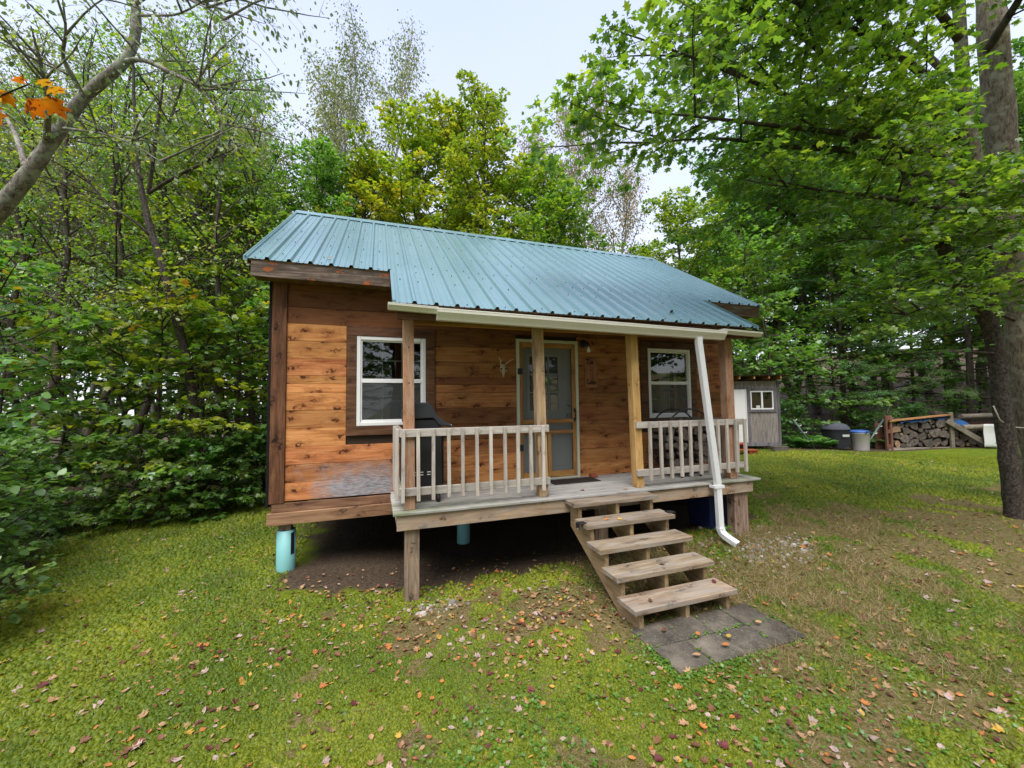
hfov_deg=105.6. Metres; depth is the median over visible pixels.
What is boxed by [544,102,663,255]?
birch tree
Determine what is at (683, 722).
fallen leaf
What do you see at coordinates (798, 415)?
leafy bush
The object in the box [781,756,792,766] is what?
fallen leaf
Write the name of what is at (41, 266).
maple sapling
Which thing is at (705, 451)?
firewood log
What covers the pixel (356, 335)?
window
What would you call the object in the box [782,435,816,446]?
fern
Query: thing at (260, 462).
leafy bush
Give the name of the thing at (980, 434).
firewood log
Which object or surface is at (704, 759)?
fallen leaf
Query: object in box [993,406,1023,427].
rope
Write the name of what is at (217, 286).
slender tree
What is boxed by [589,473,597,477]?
brick
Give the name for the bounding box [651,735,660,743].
fallen leaf
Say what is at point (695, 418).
firewood log
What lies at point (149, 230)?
dark slim tree
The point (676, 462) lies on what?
firewood log
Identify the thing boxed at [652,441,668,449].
firewood log
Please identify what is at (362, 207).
maple tree
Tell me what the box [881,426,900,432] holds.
firewood log
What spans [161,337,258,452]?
understory sapling
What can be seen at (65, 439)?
slender tree
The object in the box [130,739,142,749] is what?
fallen leaf
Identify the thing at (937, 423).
firewood log
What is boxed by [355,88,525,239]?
maple tree
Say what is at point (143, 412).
slender tree
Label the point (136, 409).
slender tree
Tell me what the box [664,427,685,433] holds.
firewood log
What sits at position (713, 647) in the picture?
paver
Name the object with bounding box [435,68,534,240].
maple tree
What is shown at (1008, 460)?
cherry tree
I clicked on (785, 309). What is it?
woodland maple
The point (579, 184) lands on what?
birch tree
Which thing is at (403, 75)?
birch tree
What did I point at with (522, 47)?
sky
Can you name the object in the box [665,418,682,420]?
firewood log
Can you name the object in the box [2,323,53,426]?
understory sapling
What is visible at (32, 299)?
young maple
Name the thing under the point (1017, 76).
woodland maple
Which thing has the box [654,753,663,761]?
fallen leaf
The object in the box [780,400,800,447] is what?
leafy bush
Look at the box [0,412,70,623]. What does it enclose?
leafy shrub
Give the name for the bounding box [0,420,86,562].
leafy shrub
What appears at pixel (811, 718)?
fallen leaf
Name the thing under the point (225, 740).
fallen leaf
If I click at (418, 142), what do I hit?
maple tree
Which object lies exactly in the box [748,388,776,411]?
window
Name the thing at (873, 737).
fallen leaf
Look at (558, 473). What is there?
screen door
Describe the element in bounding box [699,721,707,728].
fallen leaf
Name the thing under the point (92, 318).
maple sapling
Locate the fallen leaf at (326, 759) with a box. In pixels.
[322,755,330,765]
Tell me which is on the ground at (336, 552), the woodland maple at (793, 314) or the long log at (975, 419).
the woodland maple at (793, 314)
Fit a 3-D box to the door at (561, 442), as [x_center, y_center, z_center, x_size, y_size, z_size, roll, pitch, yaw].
[0.539,0.409,6.006,0.863,2.025,0.110,0,-3,-19]
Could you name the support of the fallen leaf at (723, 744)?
on the ground at (336, 552)
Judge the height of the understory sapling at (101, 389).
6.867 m
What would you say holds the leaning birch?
on the ground at (336, 552)
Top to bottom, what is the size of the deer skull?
0.292 m
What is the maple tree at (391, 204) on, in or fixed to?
on the ground at (336, 552)
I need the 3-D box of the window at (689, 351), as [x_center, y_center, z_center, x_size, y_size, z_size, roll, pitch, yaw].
[2.709,-0.009,6.742,1.176,1.413,0.096,0,-3,-19]
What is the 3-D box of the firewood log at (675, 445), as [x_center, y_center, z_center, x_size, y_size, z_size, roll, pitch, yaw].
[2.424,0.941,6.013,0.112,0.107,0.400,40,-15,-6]
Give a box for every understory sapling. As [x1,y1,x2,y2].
[0,345,26,425]
[1,319,82,457]
[1,329,131,460]
[2,305,173,469]
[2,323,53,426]
[3,317,109,464]
[55,313,233,456]
[55,336,187,456]
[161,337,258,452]
[201,324,268,446]
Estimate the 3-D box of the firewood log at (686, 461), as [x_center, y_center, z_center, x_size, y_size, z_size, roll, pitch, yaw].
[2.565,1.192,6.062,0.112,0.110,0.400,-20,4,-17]
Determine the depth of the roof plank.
13.97 m
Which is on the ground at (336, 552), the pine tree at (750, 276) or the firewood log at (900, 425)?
the pine tree at (750, 276)
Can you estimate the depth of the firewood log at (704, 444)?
6.04 m
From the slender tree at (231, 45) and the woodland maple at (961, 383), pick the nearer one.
the slender tree at (231, 45)
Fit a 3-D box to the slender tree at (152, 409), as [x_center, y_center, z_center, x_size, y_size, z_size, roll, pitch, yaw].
[-10.880,-3.360,12.014,4.074,12.747,3.345,-1,-3,3]
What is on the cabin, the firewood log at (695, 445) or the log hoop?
the log hoop
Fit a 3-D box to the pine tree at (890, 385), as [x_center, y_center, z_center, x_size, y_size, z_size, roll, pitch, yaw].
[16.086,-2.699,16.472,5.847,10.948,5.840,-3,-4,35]
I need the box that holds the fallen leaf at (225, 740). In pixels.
[220,737,231,742]
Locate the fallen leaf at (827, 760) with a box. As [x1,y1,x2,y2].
[820,755,832,763]
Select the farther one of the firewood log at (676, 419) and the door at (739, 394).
the door at (739, 394)
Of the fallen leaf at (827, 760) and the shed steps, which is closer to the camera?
the fallen leaf at (827, 760)
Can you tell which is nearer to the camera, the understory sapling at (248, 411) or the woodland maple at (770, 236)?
the understory sapling at (248, 411)
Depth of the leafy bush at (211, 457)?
7.02 m
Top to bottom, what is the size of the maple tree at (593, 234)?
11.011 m
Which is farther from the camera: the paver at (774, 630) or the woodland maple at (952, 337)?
the woodland maple at (952, 337)
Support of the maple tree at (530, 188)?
on the ground at (336, 552)
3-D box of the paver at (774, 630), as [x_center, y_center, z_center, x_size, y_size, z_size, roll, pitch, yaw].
[2.362,2.224,3.468,0.338,0.053,0.306,0,-3,-18]
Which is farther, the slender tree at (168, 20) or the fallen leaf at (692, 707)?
the slender tree at (168, 20)
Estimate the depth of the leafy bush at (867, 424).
15.50 m
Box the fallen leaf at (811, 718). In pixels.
[808,714,818,723]
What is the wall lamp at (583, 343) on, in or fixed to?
attached to the cabin
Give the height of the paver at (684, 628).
0.056 m
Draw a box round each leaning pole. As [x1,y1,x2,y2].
[792,419,815,448]
[870,419,883,440]
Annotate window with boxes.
[346,326,434,435]
[545,375,571,412]
[640,341,697,421]
[658,362,678,412]
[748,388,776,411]
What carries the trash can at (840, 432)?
on the ground at (336, 552)
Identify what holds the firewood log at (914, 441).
in the firewood rack
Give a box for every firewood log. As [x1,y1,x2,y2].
[652,428,674,435]
[652,433,668,441]
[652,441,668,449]
[653,449,674,458]
[656,456,679,466]
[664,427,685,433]
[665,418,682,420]
[668,449,679,457]
[673,436,678,443]
[673,442,678,449]
[674,434,688,440]
[677,457,688,464]
[683,417,704,419]
[683,442,687,450]
[683,449,688,456]
[688,449,698,458]
[692,427,697,433]
[692,435,698,441]
[693,441,698,450]
[696,447,707,455]
[698,441,707,447]
[702,433,706,440]
[703,455,707,462]
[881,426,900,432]
[883,433,899,438]
[883,440,900,447]
[893,435,909,442]
[894,423,903,427]
[897,428,910,434]
[903,422,917,429]
[906,430,917,436]
[909,438,918,444]
[910,428,922,431]
[914,431,926,439]
[918,422,930,428]
[922,438,932,447]
[923,428,940,436]
[929,419,947,427]
[933,437,940,444]
[938,430,948,437]
[939,440,947,445]
[946,429,958,436]
[947,439,962,445]
[955,434,968,441]
[965,437,977,444]
[976,432,983,438]
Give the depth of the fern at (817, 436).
14.72 m
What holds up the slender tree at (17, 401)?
on the ground at (336, 552)
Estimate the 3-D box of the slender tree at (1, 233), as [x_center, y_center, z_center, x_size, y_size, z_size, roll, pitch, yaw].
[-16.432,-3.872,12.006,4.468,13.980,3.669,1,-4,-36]
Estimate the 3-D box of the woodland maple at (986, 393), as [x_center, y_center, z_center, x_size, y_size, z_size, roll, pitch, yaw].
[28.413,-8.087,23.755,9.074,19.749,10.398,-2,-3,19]
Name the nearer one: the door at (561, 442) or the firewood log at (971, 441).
the door at (561, 442)
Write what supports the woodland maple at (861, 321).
on the ground at (336, 552)
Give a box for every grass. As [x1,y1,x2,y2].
[0,448,1023,767]
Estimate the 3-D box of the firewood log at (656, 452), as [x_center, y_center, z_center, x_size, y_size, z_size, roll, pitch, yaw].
[2.341,1.057,5.991,0.148,0.098,0.400,-8,0,-7]
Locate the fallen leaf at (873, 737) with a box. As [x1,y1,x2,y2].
[867,734,879,741]
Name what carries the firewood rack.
on the ground at (336, 552)
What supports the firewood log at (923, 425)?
on the firewood log at (922, 435)
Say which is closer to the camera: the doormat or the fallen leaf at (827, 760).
the fallen leaf at (827, 760)
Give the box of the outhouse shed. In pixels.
[733,374,790,445]
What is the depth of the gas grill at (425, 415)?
4.55 m
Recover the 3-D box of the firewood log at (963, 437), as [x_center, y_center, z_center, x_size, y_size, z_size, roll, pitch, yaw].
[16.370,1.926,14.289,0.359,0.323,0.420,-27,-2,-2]
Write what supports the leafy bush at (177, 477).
on the ground at (336, 552)
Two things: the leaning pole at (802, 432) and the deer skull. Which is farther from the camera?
the leaning pole at (802, 432)
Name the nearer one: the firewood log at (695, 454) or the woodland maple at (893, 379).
the firewood log at (695, 454)
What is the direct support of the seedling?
on the ground at (336, 552)
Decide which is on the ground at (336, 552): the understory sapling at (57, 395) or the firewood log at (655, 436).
the understory sapling at (57, 395)
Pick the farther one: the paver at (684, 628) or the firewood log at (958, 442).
the firewood log at (958, 442)
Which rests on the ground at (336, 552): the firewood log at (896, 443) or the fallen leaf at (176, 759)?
the fallen leaf at (176, 759)
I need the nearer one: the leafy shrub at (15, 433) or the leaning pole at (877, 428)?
the leafy shrub at (15, 433)
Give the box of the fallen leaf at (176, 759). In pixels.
[172,756,183,761]
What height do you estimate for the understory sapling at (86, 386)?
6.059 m
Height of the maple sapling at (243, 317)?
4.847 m
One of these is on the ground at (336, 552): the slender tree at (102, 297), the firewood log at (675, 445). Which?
the slender tree at (102, 297)
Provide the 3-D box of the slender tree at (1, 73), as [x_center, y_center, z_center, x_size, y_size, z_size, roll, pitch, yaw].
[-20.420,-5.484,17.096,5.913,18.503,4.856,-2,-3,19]
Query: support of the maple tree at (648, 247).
on the ground at (336, 552)
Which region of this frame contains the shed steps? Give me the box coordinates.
[739,442,758,453]
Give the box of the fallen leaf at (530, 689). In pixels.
[527,686,534,692]
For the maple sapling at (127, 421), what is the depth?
7.60 m
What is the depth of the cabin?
5.24 m
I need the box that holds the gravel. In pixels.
[374,532,849,617]
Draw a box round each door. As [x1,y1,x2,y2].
[518,342,576,478]
[522,347,572,472]
[734,389,746,441]
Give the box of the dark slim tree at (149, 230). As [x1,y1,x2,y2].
[0,11,275,509]
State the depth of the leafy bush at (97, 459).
6.41 m
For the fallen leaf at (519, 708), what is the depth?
2.61 m
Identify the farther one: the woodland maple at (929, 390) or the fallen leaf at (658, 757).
the woodland maple at (929, 390)
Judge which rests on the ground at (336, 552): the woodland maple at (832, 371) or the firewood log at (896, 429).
the woodland maple at (832, 371)
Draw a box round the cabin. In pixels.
[243,210,762,628]
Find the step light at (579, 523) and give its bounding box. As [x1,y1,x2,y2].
[576,521,586,529]
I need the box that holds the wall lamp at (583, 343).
[579,340,590,352]
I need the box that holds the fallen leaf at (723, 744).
[717,738,729,748]
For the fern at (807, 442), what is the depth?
14.05 m
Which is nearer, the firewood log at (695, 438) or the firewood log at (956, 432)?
the firewood log at (695, 438)
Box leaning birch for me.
[0,0,332,226]
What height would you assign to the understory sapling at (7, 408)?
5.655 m
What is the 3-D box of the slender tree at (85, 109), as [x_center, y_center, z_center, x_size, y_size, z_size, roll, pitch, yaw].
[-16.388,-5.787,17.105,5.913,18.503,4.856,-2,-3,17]
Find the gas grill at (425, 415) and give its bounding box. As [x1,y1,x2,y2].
[400,402,452,501]
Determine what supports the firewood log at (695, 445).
on the firewood log at (695, 454)
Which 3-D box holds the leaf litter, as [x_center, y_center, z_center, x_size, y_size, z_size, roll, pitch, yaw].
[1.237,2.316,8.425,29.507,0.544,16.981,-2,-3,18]
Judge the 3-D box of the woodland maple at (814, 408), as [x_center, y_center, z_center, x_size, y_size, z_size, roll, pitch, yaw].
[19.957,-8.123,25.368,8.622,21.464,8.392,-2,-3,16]
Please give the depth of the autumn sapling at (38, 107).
1.66 m
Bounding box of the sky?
[0,0,1023,419]
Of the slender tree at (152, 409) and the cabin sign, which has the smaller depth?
the cabin sign
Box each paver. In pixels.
[630,622,683,647]
[653,641,712,673]
[661,615,714,640]
[687,633,746,663]
[695,609,744,632]
[719,603,772,624]
[719,625,778,653]
[748,619,805,645]
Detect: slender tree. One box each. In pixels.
[0,0,224,495]
[0,5,132,400]
[0,11,166,500]
[0,21,108,423]
[0,56,106,456]
[0,79,19,234]
[0,84,48,349]
[0,90,84,420]
[0,93,107,463]
[0,138,76,325]
[6,88,175,475]
[30,94,155,435]
[46,61,229,435]
[50,10,263,497]
[53,46,181,450]
[55,187,184,464]
[69,119,157,448]
[91,104,276,464]
[96,59,270,481]
[106,1,288,489]
[124,3,284,448]
[137,52,289,436]
[152,59,315,482]
[154,11,265,377]
[200,147,304,438]
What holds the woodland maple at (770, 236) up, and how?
on the ground at (336, 552)
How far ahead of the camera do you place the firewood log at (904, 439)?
13.99 m
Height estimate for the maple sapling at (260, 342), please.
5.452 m
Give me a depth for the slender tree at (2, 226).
12.82 m
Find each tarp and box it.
[898,415,946,423]
[954,420,968,425]
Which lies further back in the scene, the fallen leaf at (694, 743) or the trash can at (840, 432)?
the trash can at (840, 432)
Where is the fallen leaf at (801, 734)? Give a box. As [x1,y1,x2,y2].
[796,731,806,738]
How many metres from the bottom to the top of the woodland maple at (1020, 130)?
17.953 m
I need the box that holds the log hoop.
[652,408,707,477]
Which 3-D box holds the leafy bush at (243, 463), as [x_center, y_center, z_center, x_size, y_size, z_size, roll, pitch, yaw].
[-5.444,1.821,7.413,1.670,1.970,1.552,-1,-3,-3]
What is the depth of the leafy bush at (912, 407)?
15.28 m
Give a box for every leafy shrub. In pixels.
[0,353,71,587]
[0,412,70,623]
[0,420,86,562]
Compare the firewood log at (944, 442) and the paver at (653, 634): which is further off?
the firewood log at (944, 442)
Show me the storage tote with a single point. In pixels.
(701, 511)
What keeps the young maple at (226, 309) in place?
on the ground at (336, 552)
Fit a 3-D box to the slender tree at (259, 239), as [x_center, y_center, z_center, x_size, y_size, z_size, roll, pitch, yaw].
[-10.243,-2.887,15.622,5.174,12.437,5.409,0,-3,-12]
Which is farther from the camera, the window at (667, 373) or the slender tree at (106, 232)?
the slender tree at (106, 232)
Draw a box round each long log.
[946,418,992,420]
[958,413,992,418]
[961,424,983,429]
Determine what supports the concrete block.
on the ground at (336, 552)
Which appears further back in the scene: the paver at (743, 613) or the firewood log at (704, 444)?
the firewood log at (704, 444)
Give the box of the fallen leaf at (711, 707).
[706,703,715,711]
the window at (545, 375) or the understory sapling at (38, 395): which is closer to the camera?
the window at (545, 375)
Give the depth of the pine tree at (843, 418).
17.14 m
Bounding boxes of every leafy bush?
[0,422,73,532]
[2,442,102,545]
[27,444,147,528]
[68,432,188,528]
[97,429,214,521]
[127,436,243,522]
[170,429,265,511]
[205,426,266,504]
[230,425,266,503]
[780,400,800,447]
[780,400,820,447]
[857,410,884,444]
[883,399,927,422]
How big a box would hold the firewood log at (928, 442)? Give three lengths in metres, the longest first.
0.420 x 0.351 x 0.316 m
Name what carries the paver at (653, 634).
on the ground at (336, 552)
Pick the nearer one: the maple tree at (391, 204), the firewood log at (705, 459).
the firewood log at (705, 459)
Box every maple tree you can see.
[232,134,366,339]
[305,143,402,222]
[327,96,508,230]
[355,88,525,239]
[370,194,408,218]
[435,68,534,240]
[478,154,627,389]
[511,181,611,391]
[628,237,661,258]
[629,185,773,361]
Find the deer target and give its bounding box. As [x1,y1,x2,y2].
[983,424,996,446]
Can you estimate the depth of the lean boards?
14.31 m
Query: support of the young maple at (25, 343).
on the ground at (336, 552)
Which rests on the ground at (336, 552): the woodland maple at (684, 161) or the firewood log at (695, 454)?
the woodland maple at (684, 161)
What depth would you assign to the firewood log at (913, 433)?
14.04 m
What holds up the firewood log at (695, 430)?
on the firewood log at (695, 438)
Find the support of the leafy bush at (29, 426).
on the ground at (336, 552)
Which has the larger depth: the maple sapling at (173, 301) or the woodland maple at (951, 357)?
the woodland maple at (951, 357)
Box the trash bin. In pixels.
[850,430,870,450]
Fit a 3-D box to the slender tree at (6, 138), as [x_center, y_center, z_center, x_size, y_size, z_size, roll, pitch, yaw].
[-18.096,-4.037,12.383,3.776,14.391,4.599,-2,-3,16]
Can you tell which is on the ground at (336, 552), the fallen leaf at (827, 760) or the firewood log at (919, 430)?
the fallen leaf at (827, 760)
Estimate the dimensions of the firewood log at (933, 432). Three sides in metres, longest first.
0.434 x 0.420 x 0.282 m
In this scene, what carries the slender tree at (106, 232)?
on the ground at (336, 552)
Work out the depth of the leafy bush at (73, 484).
6.29 m
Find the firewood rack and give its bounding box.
[874,412,996,449]
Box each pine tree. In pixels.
[708,158,845,406]
[753,162,952,423]
[815,191,987,422]
[868,151,1003,421]
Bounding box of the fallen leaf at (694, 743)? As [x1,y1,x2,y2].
[689,740,699,746]
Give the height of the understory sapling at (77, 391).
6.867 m
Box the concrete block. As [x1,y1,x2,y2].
[770,446,788,450]
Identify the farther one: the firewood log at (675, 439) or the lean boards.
the lean boards
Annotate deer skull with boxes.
[499,358,512,376]
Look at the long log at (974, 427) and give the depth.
13.85 m
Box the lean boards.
[878,411,947,420]
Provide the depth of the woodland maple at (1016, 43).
19.32 m
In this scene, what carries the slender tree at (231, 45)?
on the ground at (336, 552)
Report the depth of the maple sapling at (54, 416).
7.00 m
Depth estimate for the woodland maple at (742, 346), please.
14.45 m
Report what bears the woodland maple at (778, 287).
on the ground at (336, 552)
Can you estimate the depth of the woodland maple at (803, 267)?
18.30 m
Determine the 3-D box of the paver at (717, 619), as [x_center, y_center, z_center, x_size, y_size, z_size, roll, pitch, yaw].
[1.930,2.244,3.654,0.339,0.060,0.307,0,-3,-19]
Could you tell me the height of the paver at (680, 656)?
0.058 m
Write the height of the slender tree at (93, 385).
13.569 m
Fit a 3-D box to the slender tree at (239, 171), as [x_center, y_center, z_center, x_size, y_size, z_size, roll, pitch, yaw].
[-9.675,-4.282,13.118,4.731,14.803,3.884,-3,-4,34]
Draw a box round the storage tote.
[686,494,727,529]
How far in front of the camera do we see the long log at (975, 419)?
14.21 m
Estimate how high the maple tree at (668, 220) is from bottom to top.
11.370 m
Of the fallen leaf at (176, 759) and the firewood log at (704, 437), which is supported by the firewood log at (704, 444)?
the firewood log at (704, 437)
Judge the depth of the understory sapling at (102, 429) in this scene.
12.63 m
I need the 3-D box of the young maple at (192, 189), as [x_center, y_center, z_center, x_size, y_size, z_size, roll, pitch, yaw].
[-8.246,-1.556,10.176,3.931,9.367,4.424,-2,-3,19]
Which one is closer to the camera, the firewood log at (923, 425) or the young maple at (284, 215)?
the young maple at (284, 215)
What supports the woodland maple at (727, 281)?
on the ground at (336, 552)
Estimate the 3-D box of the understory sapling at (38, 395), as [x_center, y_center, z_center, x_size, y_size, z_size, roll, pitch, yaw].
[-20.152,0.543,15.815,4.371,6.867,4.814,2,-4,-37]
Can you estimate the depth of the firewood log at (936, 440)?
14.03 m
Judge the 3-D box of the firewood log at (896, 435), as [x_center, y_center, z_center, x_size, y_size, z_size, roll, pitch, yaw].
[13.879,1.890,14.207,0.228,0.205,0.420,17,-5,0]
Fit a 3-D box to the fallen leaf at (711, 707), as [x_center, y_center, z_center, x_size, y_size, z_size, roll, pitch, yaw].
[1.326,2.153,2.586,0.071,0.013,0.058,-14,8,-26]
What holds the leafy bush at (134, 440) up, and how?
on the ground at (336, 552)
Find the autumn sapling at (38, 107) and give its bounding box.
[0,75,71,124]
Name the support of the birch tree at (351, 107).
on the ground at (336, 552)
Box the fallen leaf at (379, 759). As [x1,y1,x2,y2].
[374,751,383,764]
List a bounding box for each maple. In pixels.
[0,191,77,400]
[0,335,61,435]
[35,198,242,445]
[47,129,267,479]
[113,147,289,481]
[200,202,268,424]
[496,0,1023,485]
[666,90,838,373]
[671,218,795,374]
[692,227,785,374]
[702,207,824,392]
[703,75,926,435]
[708,152,833,356]
[713,86,866,437]
[732,235,850,404]
[733,320,800,417]
[764,116,939,429]
[764,167,880,414]
[769,236,904,421]
[775,348,852,441]
[797,188,931,402]
[807,329,880,426]
[812,92,980,415]
[833,86,1023,418]
[835,211,1003,409]
[841,354,912,436]
[856,86,979,402]
[878,230,971,388]
[900,329,981,421]
[901,66,1023,356]
[902,82,1023,403]
[926,36,1023,261]
[931,241,987,382]
[936,321,1003,413]
[963,202,1001,347]
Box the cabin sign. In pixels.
[584,359,597,386]
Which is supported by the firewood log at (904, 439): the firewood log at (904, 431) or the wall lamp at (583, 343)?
the firewood log at (904, 431)
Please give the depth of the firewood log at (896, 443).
13.98 m
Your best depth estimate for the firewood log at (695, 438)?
6.00 m
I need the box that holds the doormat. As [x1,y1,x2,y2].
[550,477,600,484]
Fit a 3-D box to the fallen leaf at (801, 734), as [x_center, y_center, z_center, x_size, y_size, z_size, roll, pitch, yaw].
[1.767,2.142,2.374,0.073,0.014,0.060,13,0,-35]
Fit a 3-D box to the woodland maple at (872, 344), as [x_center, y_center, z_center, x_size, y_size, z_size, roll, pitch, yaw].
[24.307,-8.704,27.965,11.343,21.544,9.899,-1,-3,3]
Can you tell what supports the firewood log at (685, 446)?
on the firewood log at (686, 453)
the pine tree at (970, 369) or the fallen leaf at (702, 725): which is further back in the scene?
the pine tree at (970, 369)
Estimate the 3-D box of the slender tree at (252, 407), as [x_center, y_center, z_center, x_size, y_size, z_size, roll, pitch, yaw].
[-7.478,-3.066,11.008,3.497,12.210,3.722,1,-3,-23]
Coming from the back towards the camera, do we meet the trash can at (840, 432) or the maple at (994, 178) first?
the trash can at (840, 432)
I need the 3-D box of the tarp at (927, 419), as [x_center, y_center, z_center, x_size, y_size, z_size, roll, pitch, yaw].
[14.860,1.286,14.217,1.751,0.293,0.482,-1,-3,0]
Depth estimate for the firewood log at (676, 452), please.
5.88 m
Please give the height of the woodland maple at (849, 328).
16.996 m
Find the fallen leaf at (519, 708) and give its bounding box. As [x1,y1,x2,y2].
[515,705,522,711]
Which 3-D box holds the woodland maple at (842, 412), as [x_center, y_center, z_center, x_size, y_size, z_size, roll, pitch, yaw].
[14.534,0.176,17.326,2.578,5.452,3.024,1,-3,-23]
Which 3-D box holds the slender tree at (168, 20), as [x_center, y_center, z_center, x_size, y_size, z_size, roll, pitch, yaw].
[-13.969,-6.285,18.064,6.242,19.531,5.125,2,-4,-40]
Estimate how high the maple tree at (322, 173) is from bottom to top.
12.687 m
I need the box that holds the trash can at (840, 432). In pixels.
[820,423,852,449]
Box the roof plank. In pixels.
[887,414,951,421]
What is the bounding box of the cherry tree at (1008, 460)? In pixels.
[808,152,1023,519]
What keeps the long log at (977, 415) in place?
on the long log at (975, 419)
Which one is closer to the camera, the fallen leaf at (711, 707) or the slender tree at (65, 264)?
the fallen leaf at (711, 707)
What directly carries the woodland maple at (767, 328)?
on the ground at (336, 552)
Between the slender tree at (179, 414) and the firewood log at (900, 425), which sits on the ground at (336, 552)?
the slender tree at (179, 414)
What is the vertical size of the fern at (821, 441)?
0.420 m
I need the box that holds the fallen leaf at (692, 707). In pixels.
[688,703,695,709]
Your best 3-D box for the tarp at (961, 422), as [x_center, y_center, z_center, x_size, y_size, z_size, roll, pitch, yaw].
[16.262,1.468,14.173,0.551,0.335,0.452,-1,-3,0]
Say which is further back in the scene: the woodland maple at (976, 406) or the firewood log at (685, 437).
the woodland maple at (976, 406)
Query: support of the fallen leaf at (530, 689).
on the ground at (336, 552)
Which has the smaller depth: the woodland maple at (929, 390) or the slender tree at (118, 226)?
the slender tree at (118, 226)
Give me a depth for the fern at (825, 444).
14.11 m
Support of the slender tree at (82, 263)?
on the ground at (336, 552)
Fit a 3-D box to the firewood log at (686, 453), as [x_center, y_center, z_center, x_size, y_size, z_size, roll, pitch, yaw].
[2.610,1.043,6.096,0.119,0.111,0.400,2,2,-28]
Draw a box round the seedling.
[715,524,732,535]
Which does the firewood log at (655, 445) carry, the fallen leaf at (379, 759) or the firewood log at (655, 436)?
the firewood log at (655, 436)
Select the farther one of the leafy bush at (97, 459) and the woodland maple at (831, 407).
the woodland maple at (831, 407)
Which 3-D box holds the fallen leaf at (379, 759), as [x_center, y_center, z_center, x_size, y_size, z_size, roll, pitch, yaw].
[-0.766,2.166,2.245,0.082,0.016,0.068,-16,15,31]
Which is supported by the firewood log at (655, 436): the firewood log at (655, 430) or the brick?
the firewood log at (655, 430)
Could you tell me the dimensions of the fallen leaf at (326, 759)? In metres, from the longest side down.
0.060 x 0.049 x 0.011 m
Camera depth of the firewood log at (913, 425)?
14.05 m
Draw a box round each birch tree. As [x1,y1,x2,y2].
[207,84,308,435]
[274,9,434,221]
[283,1,386,216]
[511,43,634,249]
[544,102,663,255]
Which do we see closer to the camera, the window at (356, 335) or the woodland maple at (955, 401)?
the window at (356, 335)
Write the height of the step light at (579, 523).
0.068 m
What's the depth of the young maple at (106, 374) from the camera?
11.99 m
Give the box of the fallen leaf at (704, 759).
[700,756,708,764]
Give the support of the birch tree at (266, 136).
on the ground at (336, 552)
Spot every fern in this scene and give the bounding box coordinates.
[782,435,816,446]
[792,435,826,446]
[795,433,822,443]
[801,437,830,445]
[816,440,837,447]
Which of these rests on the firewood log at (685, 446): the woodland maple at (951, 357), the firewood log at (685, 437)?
the firewood log at (685, 437)
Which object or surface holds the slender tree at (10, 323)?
on the ground at (336, 552)
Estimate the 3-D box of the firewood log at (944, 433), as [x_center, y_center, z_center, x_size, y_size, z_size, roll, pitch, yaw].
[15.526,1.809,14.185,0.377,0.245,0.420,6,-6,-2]
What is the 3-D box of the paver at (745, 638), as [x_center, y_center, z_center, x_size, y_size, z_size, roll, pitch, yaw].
[2.035,2.223,3.359,0.338,0.056,0.306,0,-3,-19]
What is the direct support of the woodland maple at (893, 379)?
on the ground at (336, 552)
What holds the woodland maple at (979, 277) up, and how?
on the ground at (336, 552)
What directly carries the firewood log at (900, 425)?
on the firewood log at (904, 431)
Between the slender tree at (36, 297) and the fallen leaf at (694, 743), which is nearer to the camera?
the fallen leaf at (694, 743)
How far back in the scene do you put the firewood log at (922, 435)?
14.02 m
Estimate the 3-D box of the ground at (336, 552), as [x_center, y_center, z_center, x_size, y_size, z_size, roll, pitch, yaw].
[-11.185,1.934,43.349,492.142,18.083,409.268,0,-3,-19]
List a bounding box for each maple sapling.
[0,240,103,506]
[0,316,143,523]
[3,302,222,540]
[61,256,231,514]
[67,303,266,514]
[142,294,268,498]
[201,285,269,493]
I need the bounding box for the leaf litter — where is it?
[0,446,1023,767]
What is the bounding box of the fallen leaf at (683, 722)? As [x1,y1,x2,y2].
[678,718,688,724]
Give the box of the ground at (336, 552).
[0,348,1023,767]
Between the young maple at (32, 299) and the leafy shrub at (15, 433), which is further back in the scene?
the young maple at (32, 299)
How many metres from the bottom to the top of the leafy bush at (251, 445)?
1.970 m
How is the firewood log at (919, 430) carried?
in the firewood rack
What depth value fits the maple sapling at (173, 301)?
7.27 m
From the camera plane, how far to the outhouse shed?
13.42 m

